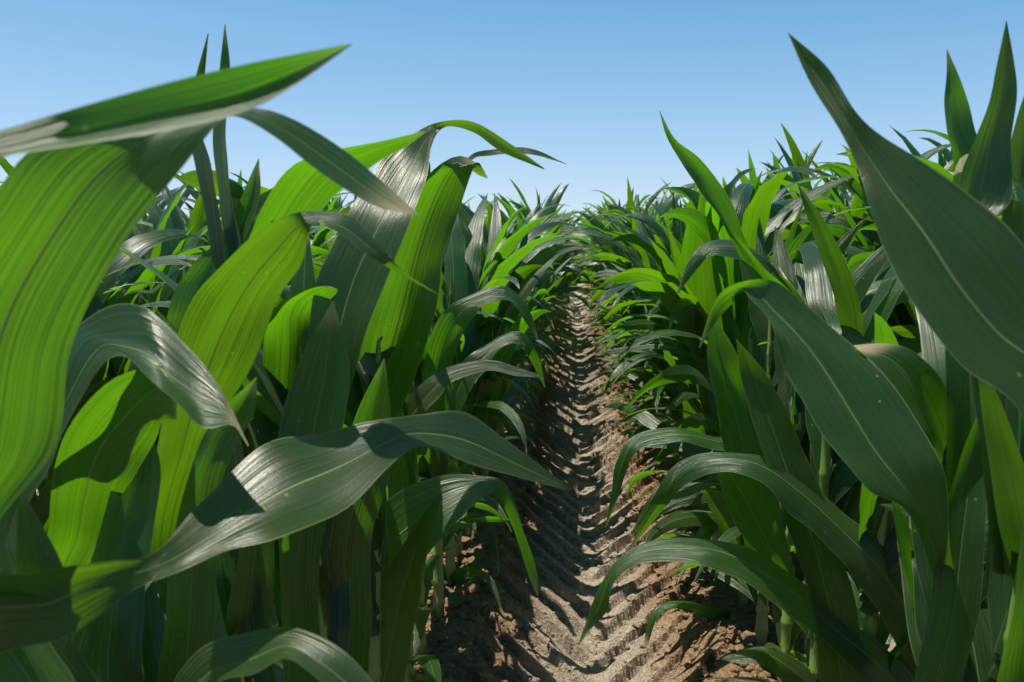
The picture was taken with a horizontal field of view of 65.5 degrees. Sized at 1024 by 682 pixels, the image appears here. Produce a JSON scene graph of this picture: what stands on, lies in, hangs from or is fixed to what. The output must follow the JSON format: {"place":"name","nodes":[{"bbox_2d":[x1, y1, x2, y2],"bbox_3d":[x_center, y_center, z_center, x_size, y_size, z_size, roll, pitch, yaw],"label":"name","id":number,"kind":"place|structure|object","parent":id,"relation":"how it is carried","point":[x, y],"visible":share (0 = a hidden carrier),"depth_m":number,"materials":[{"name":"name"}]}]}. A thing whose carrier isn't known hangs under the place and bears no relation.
{"place":"outdoors","nodes":[
{"label":"outdoors","id":0,"kind":"place"},
{"bbox_2d":[36,278,895,681],"bbox_3d":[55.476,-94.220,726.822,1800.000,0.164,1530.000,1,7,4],"label":"ground","id":1,"kind":"structure","parent":0,"point":[562,652],"depth_m":2.32,"materials":[{"name":"soil"}]},
{"bbox_2d":[0,157,179,230],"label":"corn plant","id":2,"kind":"object","parent":1,"relation":"on","point":[6,166],"visible":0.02,"depth_m":2.75,"materials":[{"name":"green plant"}]},
{"bbox_2d":[33,282,165,524],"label":"corn plant","id":3,"kind":"object","parent":1,"relation":"on","point":[41,508],"visible":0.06,"depth_m":1.51,"materials":[{"name":"green plant"}]},
{"bbox_2d":[37,259,191,492],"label":"corn plant","id":4,"kind":"object","parent":1,"relation":"on","point":[109,301],"visible":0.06,"depth_m":1.61,"materials":[{"name":"green plant"}]},
{"bbox_2d":[29,229,209,530],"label":"corn plant","id":5,"kind":"object","parent":1,"relation":"on","point":[139,245],"visible":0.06,"depth_m":1.66,"materials":[{"name":"green plant"}]},
{"bbox_2d":[106,189,178,377],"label":"corn plant","id":6,"kind":"object","parent":1,"relation":"on","point":[162,204],"visible":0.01,"depth_m":3.09,"materials":[{"name":"green plant"}]},
{"bbox_2d":[105,183,187,448],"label":"corn plant","id":7,"kind":"object","parent":1,"relation":"on","point":[154,252],"visible":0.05,"depth_m":1.94,"materials":[{"name":"green plant"}]},
{"bbox_2d":[97,224,209,443],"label":"corn plant","id":8,"kind":"object","parent":1,"relation":"on","point":[127,364],"visible":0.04,"depth_m":1.83,"materials":[{"name":"green plant"}]},
{"bbox_2d":[121,217,220,315],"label":"corn plant","id":9,"kind":"object","parent":1,"relation":"on","point":[166,290],"visible":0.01,"depth_m":2.06,"materials":[{"name":"green plant"}]},
{"bbox_2d":[0,43,351,598],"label":"corn plant","id":10,"kind":"object","parent":1,"relation":"on","point":[205,97],"visible":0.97,"depth_m":0.41,"materials":[{"name":"green plant"}]},
{"bbox_2d":[142,164,211,232],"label":"corn plant","id":11,"kind":"object","parent":1,"relation":"on","point":[186,194],"visible":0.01,"depth_m":3.32,"materials":[{"name":"green plant"}]},
{"bbox_2d":[0,303,371,681],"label":"corn plant","id":12,"kind":"object","parent":1,"relation":"on","point":[105,489],"visible":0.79,"depth_m":0.74,"materials":[{"name":"green plant"}]},
{"bbox_2d":[120,190,290,342],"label":"corn plant","id":13,"kind":"object","parent":1,"relation":"on","point":[155,211],"visible":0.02,"depth_m":2.19,"materials":[{"name":"green plant"}]},
{"bbox_2d":[133,187,316,309],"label":"corn plant","id":14,"kind":"object","parent":1,"relation":"on","point":[197,217],"visible":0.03,"depth_m":2.27,"materials":[{"name":"green plant"}]},
{"bbox_2d":[138,174,349,417],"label":"corn plant","id":15,"kind":"object","parent":1,"relation":"on","point":[194,195],"visible":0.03,"depth_m":2.46,"materials":[{"name":"green plant"}]},
{"bbox_2d":[178,207,328,430],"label":"corn plant","id":16,"kind":"object","parent":1,"relation":"on","point":[316,250],"visible":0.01,"depth_m":2.37,"materials":[{"name":"green plant"}]},
{"bbox_2d":[182,199,325,305],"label":"corn plant","id":17,"kind":"object","parent":1,"relation":"on","point":[280,299],"visible":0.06,"depth_m":2.72,"materials":[{"name":"green plant"}]},
{"bbox_2d":[173,196,337,279],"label":"corn plant","id":18,"kind":"object","parent":1,"relation":"on","point":[207,243],"depth_m":2.76,"materials":[{"name":"green plant"}]},
{"bbox_2d":[184,172,344,245],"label":"corn plant","id":19,"kind":"object","parent":1,"relation":"on","point":[319,235],"visible":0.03,"depth_m":2.93,"materials":[{"name":"green plant"}]},
{"bbox_2d":[204,190,340,278],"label":"corn plant","id":20,"kind":"object","parent":1,"relation":"on","point":[318,244],"depth_m":3.00,"materials":[{"name":"green plant"}]},
{"bbox_2d":[0,108,570,681],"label":"corn plant","id":21,"kind":"object","parent":1,"relation":"on","point":[70,216],"visible":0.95,"depth_m":0.53,"materials":[{"name":"green plant"}]},
{"bbox_2d":[142,33,438,681],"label":"corn plant","id":22,"kind":"object","parent":1,"relation":"on","point":[222,304],"visible":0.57,"depth_m":0.87,"materials":[{"name":"green plant"}]},
{"bbox_2d":[311,209,336,258],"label":"corn plant","id":23,"kind":"object","parent":1,"relation":"on","point":[328,245],"visible":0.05,"depth_m":3.31,"materials":[{"name":"green plant"}]},
{"bbox_2d":[119,25,544,673],"bbox_3d":[-0.280,0.225,1.050,0.574,1.204,0.354,3,8,20],"label":"corn plant","id":24,"kind":"object","parent":1,"relation":"on","point":[351,281],"visible":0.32,"depth_m":1.01,"materials":[{"name":"green plant"}]},
{"bbox_2d":[108,147,565,681],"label":"corn plant","id":25,"kind":"object","parent":1,"relation":"on","point":[414,523],"visible":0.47,"depth_m":1.20,"materials":[{"name":"green plant"}]},
{"bbox_2d":[289,162,543,681],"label":"corn plant","id":26,"kind":"object","parent":1,"relation":"on","point":[423,397],"visible":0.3,"depth_m":1.48,"materials":[{"name":"green plant"}]},
{"bbox_2d":[312,258,538,654],"bbox_3d":[-0.210,0.230,1.714,0.442,1.013,0.449,6,10,40],"label":"corn plant","id":27,"kind":"object","parent":1,"relation":"on","point":[453,322],"visible":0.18,"depth_m":1.66,"materials":[{"name":"green plant"}]},
{"bbox_2d":[329,193,546,557],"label":"corn plant","id":28,"kind":"object","parent":1,"relation":"on","point":[460,276],"visible":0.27,"depth_m":2.28,"materials":[{"name":"green plant"}]},
{"bbox_2d":[417,311,544,618],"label":"corn plant","id":29,"kind":"object","parent":1,"relation":"on","point":[432,462],"visible":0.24,"depth_m":1.89,"materials":[{"name":"green plant"}]},
{"bbox_2d":[434,280,528,615],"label":"corn plant","id":30,"kind":"object","parent":1,"relation":"on","point":[451,572],"visible":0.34,"depth_m":2.10,"materials":[{"name":"green plant"}]},
{"bbox_2d":[441,200,560,445],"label":"corn plant","id":31,"kind":"object","parent":1,"relation":"on","point":[507,246],"visible":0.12,"depth_m":2.54,"materials":[{"name":"green plant"}]},
{"bbox_2d":[441,215,580,571],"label":"corn plant","id":32,"kind":"object","parent":1,"relation":"on","point":[489,384],"visible":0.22,"depth_m":2.29,"materials":[{"name":"green plant"}]},
{"bbox_2d":[472,212,553,471],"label":"corn plant","id":33,"kind":"object","parent":1,"relation":"on","point":[522,273],"visible":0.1,"depth_m":2.68,"materials":[{"name":"green plant"}]},
{"bbox_2d":[458,209,571,433],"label":"corn plant","id":34,"kind":"object","parent":1,"relation":"on","point":[545,285],"visible":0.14,"depth_m":3.35,"materials":[{"name":"green plant"}]},
{"bbox_2d":[461,203,573,420],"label":"corn plant","id":35,"kind":"object","parent":1,"relation":"on","point":[470,212],"visible":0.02,"depth_m":3.92,"materials":[{"name":"green plant"}]},
{"bbox_2d":[485,193,557,444],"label":"corn plant","id":36,"kind":"object","parent":1,"relation":"on","point":[508,399],"visible":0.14,"depth_m":3.09,"materials":[{"name":"green plant"}]},
{"bbox_2d":[486,213,558,410],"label":"corn plant","id":37,"kind":"object","parent":1,"relation":"on","point":[522,355],"visible":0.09,"depth_m":4.09,"materials":[{"name":"green plant"}]},
{"bbox_2d":[482,194,565,408],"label":"corn plant","id":38,"kind":"object","parent":1,"relation":"on","point":[546,274],"visible":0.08,"depth_m":3.79,"materials":[{"name":"green plant"}]},
{"bbox_2d":[460,206,588,433],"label":"corn plant","id":39,"kind":"object","parent":1,"relation":"on","point":[468,216],"visible":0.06,"depth_m":3.10,"materials":[{"name":"green plant"}]},
{"bbox_2d":[477,193,577,369],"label":"corn plant","id":40,"kind":"object","parent":1,"relation":"on","point":[504,218],"visible":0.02,"depth_m":5.07,"materials":[{"name":"green plant"}]},
{"bbox_2d":[487,211,575,397],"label":"corn plant","id":41,"kind":"object","parent":1,"relation":"on","point":[556,230],"visible":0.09,"depth_m":4.27,"materials":[{"name":"green plant"}]},
{"bbox_2d":[484,202,579,387],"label":"corn plant","id":42,"kind":"object","parent":1,"relation":"on","point":[521,365],"visible":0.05,"depth_m":4.28,"materials":[{"name":"green plant"}]},
{"bbox_2d":[493,194,570,359],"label":"corn plant","id":43,"kind":"object","parent":1,"relation":"on","point":[546,336],"visible":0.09,"depth_m":5.09,"materials":[{"name":"green plant"}]},
{"bbox_2d":[484,213,583,394],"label":"corn plant","id":44,"kind":"object","parent":1,"relation":"on","point":[560,260],"visible":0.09,"depth_m":4.50,"materials":[{"name":"green plant"}]},
{"bbox_2d":[473,221,595,475],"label":"corn plant","id":45,"kind":"object","parent":1,"relation":"on","point":[542,257],"visible":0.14,"depth_m":2.70,"materials":[{"name":"green plant"}]},
{"bbox_2d":[498,198,570,368],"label":"corn plant","id":46,"kind":"object","parent":1,"relation":"on","point":[511,212],"visible":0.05,"depth_m":4.74,"materials":[{"name":"green plant"}]},
{"bbox_2d":[486,184,593,341],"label":"corn plant","id":47,"kind":"object","parent":1,"relation":"on","point":[557,198],"visible":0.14,"depth_m":6.41,"materials":[{"name":"green plant"}]},
{"bbox_2d":[502,204,588,440],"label":"corn plant","id":48,"kind":"object","parent":1,"relation":"on","point":[523,385],"visible":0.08,"depth_m":3.27,"materials":[{"name":"green plant"}]},
{"bbox_2d":[498,193,598,349],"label":"corn plant","id":49,"kind":"object","parent":1,"relation":"on","point":[574,253],"visible":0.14,"depth_m":5.80,"materials":[{"name":"green plant"}]},
{"bbox_2d":[509,178,590,334],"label":"corn plant","id":50,"kind":"object","parent":1,"relation":"on","point":[584,300],"visible":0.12,"depth_m":6.50,"materials":[{"name":"green plant"}]},
{"bbox_2d":[526,183,596,341],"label":"corn plant","id":51,"kind":"object","parent":1,"relation":"on","point":[549,200],"visible":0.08,"depth_m":6.13,"materials":[{"name":"green plant"}]},
{"bbox_2d":[540,249,585,352],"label":"corn plant","id":52,"kind":"object","parent":1,"relation":"on","point":[569,275],"visible":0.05,"depth_m":6.06,"materials":[{"name":"green plant"}]},
{"bbox_2d":[541,241,590,355],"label":"corn plant","id":53,"kind":"object","parent":1,"relation":"on","point":[578,271],"visible":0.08,"depth_m":5.58,"materials":[{"name":"green plant"}]},
{"bbox_2d":[541,211,593,326],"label":"corn plant","id":54,"kind":"object","parent":1,"relation":"on","point":[568,289],"visible":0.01,"depth_m":7.20,"materials":[{"name":"green plant"}]},
{"bbox_2d":[570,212,615,342],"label":"corn plant","id":55,"kind":"object","parent":1,"relation":"on","point":[585,280],"visible":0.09,"depth_m":6.31,"materials":[{"name":"green plant"}]},
{"bbox_2d":[569,233,621,346],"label":"corn plant","id":56,"kind":"object","parent":1,"relation":"on","point":[589,273],"visible":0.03,"depth_m":5.69,"materials":[{"name":"green plant"}]},
{"bbox_2d":[414,351,805,681],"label":"soil clods","id":57,"kind":"object","parent":1,"relation":"on","point":[471,589],"visible":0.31,"depth_m":1.99,"materials":[{"name":"brown soil"}]},
{"bbox_2d":[576,187,649,331],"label":"corn plant","id":58,"kind":"object","parent":1,"relation":"on","point":[611,218],"visible":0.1,"depth_m":6.96,"materials":[{"name":"green plant"}]},
{"bbox_2d":[583,207,654,412],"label":"corn plant","id":59,"kind":"object","parent":1,"relation":"on","point":[613,257],"visible":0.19,"depth_m":4.00,"materials":[{"name":"green plant"}]},
{"bbox_2d":[582,192,658,371],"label":"corn plant","id":60,"kind":"object","parent":1,"relation":"on","point":[598,267],"visible":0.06,"depth_m":5.44,"materials":[{"name":"green plant"}]},
{"bbox_2d":[589,206,654,379],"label":"corn plant","id":61,"kind":"object","parent":1,"relation":"on","point":[603,316],"visible":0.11,"depth_m":4.72,"materials":[{"name":"green plant"}]},
{"bbox_2d":[582,182,670,329],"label":"corn plant","id":62,"kind":"object","parent":1,"relation":"on","point":[652,199],"visible":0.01,"depth_m":6.22,"materials":[{"name":"green plant"}]},
{"bbox_2d":[584,186,669,375],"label":"corn plant","id":63,"kind":"object","parent":1,"relation":"on","point":[606,278],"visible":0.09,"depth_m":4.94,"materials":[{"name":"green plant"}]},
{"bbox_2d":[587,204,671,374],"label":"corn plant","id":64,"kind":"object","parent":1,"relation":"on","point":[599,241],"visible":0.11,"depth_m":5.12,"materials":[{"name":"green plant"}]},
{"bbox_2d":[583,185,677,457],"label":"corn plant","id":65,"kind":"object","parent":1,"relation":"on","point":[645,260],"visible":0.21,"depth_m":3.50,"materials":[{"name":"green plant"}]},
{"bbox_2d":[599,214,664,417],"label":"corn plant","id":66,"kind":"object","parent":1,"relation":"on","point":[635,311],"visible":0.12,"depth_m":3.90,"materials":[{"name":"green plant"}]},
{"bbox_2d":[593,208,671,397],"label":"corn plant","id":67,"kind":"object","parent":1,"relation":"on","point":[625,314],"visible":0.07,"depth_m":4.50,"materials":[{"name":"green plant"}]},
{"bbox_2d":[576,183,694,379],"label":"corn plant","id":68,"kind":"object","parent":1,"relation":"on","point":[666,205],"visible":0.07,"depth_m":4.53,"materials":[{"name":"green plant"}]},
{"bbox_2d":[622,177,656,344],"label":"corn plant","id":69,"kind":"object","parent":1,"relation":"on","point":[630,197],"visible":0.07,"depth_m":5.46,"materials":[{"name":"green plant"}]},
{"bbox_2d":[600,211,682,462],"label":"corn plant","id":70,"kind":"object","parent":1,"relation":"on","point":[671,390],"visible":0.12,"depth_m":3.14,"materials":[{"name":"green plant"}]},
{"bbox_2d":[585,191,699,416],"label":"corn plant","id":71,"kind":"object","parent":1,"relation":"on","point":[646,374],"visible":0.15,"depth_m":4.05,"materials":[{"name":"green plant"}]},
{"bbox_2d":[603,200,685,456],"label":"corn plant","id":72,"kind":"object","parent":1,"relation":"on","point":[619,368],"visible":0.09,"depth_m":3.13,"materials":[{"name":"green plant"}]},
{"bbox_2d":[589,190,699,406],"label":"corn plant","id":73,"kind":"object","parent":1,"relation":"on","point":[616,250],"visible":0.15,"depth_m":4.35,"materials":[{"name":"green plant"}]},
{"bbox_2d":[601,184,697,422],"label":"corn plant","id":74,"kind":"object","parent":1,"relation":"on","point":[690,204],"visible":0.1,"depth_m":3.81,"materials":[{"name":"green plant"}]},
{"bbox_2d":[558,229,771,427],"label":"corn plant","id":75,"kind":"object","parent":1,"relation":"on","point":[611,273],"visible":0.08,"depth_m":3.35,"materials":[{"name":"green plant"}]},
{"bbox_2d":[598,171,772,454],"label":"corn plant","id":76,"kind":"object","parent":1,"relation":"on","point":[656,227],"visible":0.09,"depth_m":2.96,"materials":[{"name":"green plant"}]},
{"bbox_2d":[604,198,796,483],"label":"corn plant","id":77,"kind":"object","parent":1,"relation":"on","point":[686,249],"visible":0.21,"depth_m":2.62,"materials":[{"name":"green plant"}]},
{"bbox_2d":[619,190,807,648],"bbox_3d":[0.556,0.204,1.996,0.558,1.164,0.589,1,7,4],"label":"corn plant","id":78,"kind":"object","parent":1,"relation":"on","point":[697,501],"visible":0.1,"depth_m":1.91,"materials":[{"name":"green plant"}]},
{"bbox_2d":[613,166,817,583],"bbox_3d":[0.557,0.133,2.139,0.578,1.112,1.012,1,8,10],"label":"corn plant","id":79,"kind":"object","parent":1,"relation":"on","point":[708,226],"visible":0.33,"depth_m":1.94,"materials":[{"name":"green plant"}]},
{"bbox_2d":[604,168,830,502],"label":"corn plant","id":80,"kind":"object","parent":1,"relation":"on","point":[739,195],"visible":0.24,"depth_m":2.46,"materials":[{"name":"green plant"}]},
{"bbox_2d":[589,176,849,511],"bbox_3d":[0.679,0.047,2.656,0.960,1.156,0.616,-4,9,-29],"label":"corn plant","id":81,"kind":"object","parent":1,"relation":"on","point":[640,240],"visible":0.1,"depth_m":2.50,"materials":[{"name":"green plant"}]},
{"bbox_2d":[591,174,859,576],"bbox_3d":[0.588,0.105,2.238,0.731,1.146,0.950,2,8,17],"label":"corn plant","id":82,"kind":"object","parent":1,"relation":"on","point":[690,318],"visible":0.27,"depth_m":2.17,"materials":[{"name":"green plant"}]},
{"bbox_2d":[605,215,866,645],"bbox_3d":[0.553,0.206,1.814,0.570,1.043,0.496,3,8,20],"label":"corn plant","id":83,"kind":"object","parent":1,"relation":"on","point":[763,354],"visible":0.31,"depth_m":1.73,"materials":[{"name":"green plant"}]},
{"bbox_2d":[579,308,916,681],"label":"corn plant","id":84,"kind":"object","parent":1,"relation":"on","point":[827,606],"visible":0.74,"depth_m":1.18,"materials":[{"name":"green plant"}]},
{"bbox_2d":[659,111,909,681],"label":"corn plant","id":85,"kind":"object","parent":1,"relation":"on","point":[865,268],"visible":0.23,"depth_m":1.48,"materials":[{"name":"green plant"}]},
{"bbox_2d":[736,151,850,208],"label":"corn plant","id":86,"kind":"object","parent":1,"relation":"on","point":[744,179],"visible":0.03,"depth_m":4.16,"materials":[{"name":"green plant"}]},
{"bbox_2d":[754,162,832,259],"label":"corn plant","id":87,"kind":"object","parent":1,"relation":"on","point":[788,196],"visible":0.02,"depth_m":3.79,"materials":[{"name":"green plant"}]},
{"bbox_2d":[759,137,846,215],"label":"corn plant","id":88,"kind":"object","parent":1,"relation":"on","point":[795,174],"visible":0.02,"depth_m":3.71,"materials":[{"name":"green plant"}]},
{"bbox_2d":[780,122,832,199],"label":"corn plant","id":89,"kind":"object","parent":1,"relation":"on","point":[798,159],"visible":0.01,"depth_m":3.83,"materials":[{"name":"green plant"}]},
{"bbox_2d":[761,179,867,255],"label":"corn plant","id":90,"kind":"object","parent":1,"relation":"on","point":[838,232],"visible":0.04,"depth_m":3.32,"materials":[{"name":"green plant"}]},
{"bbox_2d":[777,145,873,258],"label":"corn plant","id":91,"kind":"object","parent":1,"relation":"on","point":[857,202],"visible":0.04,"depth_m":3.03,"materials":[{"name":"green plant"}]},
{"bbox_2d":[699,50,987,664],"bbox_3d":[0.520,0.249,1.017,0.624,1.161,0.427,1,7,4],"label":"corn plant","id":92,"kind":"object","parent":1,"relation":"on","point":[894,423],"visible":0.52,"depth_m":0.87,"materials":[{"name":"green plant"}]},
{"bbox_2d":[750,144,950,254],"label":"corn plant","id":93,"kind":"object","parent":1,"relation":"on","point":[927,155],"visible":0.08,"depth_m":3.10,"materials":[{"name":"green plant"}]},
{"bbox_2d":[707,182,1001,681],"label":"corn plant","id":94,"kind":"object","parent":1,"relation":"on","point":[829,283],"visible":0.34,"depth_m":1.38,"materials":[{"name":"green plant"}]},
{"bbox_2d":[811,152,907,319],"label":"corn plant","id":95,"kind":"object","parent":1,"relation":"on","point":[853,183],"depth_m":2.79,"materials":[{"name":"green plant"}]},
{"bbox_2d":[779,159,953,338],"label":"corn plant","id":96,"kind":"object","parent":1,"relation":"on","point":[853,171],"visible":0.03,"depth_m":2.71,"materials":[{"name":"green plant"}]},
{"bbox_2d":[827,225,913,343],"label":"corn plant","id":97,"kind":"object","parent":1,"relation":"on","point":[900,314],"visible":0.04,"depth_m":2.81,"materials":[{"name":"green plant"}]},
{"bbox_2d":[798,163,953,338],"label":"corn plant","id":98,"kind":"object","parent":1,"relation":"on","point":[846,219],"visible":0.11,"depth_m":2.67,"materials":[{"name":"green plant"}]},
{"bbox_2d":[844,245,918,339],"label":"corn plant","id":99,"kind":"object","parent":1,"relation":"on","point":[906,303],"depth_m":2.47,"materials":[{"name":"green plant"}]},
{"bbox_2d":[829,153,952,281],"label":"corn plant","id":100,"kind":"object","parent":1,"relation":"on","point":[884,269],"visible":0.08,"depth_m":2.07,"materials":[{"name":"green plant"}]},
{"bbox_2d":[788,33,1023,681],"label":"corn plant","id":101,"kind":"object","parent":1,"relation":"on","point":[954,252],"visible":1,"depth_m":0.58,"materials":[{"name":"green plant"}]},
{"bbox_2d":[897,338,921,353],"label":"corn plant","id":102,"kind":"object","parent":1,"relation":"on","point":[913,344],"depth_m":2.09,"materials":[{"name":"green plant"}]},
{"bbox_2d":[890,171,1001,337],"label":"corn plant","id":103,"kind":"object","parent":1,"relation":"on","point":[910,331],"visible":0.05,"depth_m":2.23,"materials":[{"name":"green plant"}]},
{"bbox_2d":[878,21,1023,681],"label":"corn plant","id":104,"kind":"object","parent":1,"relation":"on","point":[966,634],"visible":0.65,"depth_m":0.82,"materials":[{"name":"green plant"}]},
{"bbox_2d":[0,125,953,292],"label":"corn field","id":105,"kind":"structure","parent":0,"point":[947,155],"depth_m":5.20,"materials":[{"name":"green plant"}]},
{"bbox_2d":[0,0,1023,226],"label":"sky","id":106,"kind":"structure","parent":0,"point":[585,85],"materials":[{"name":"blue"}]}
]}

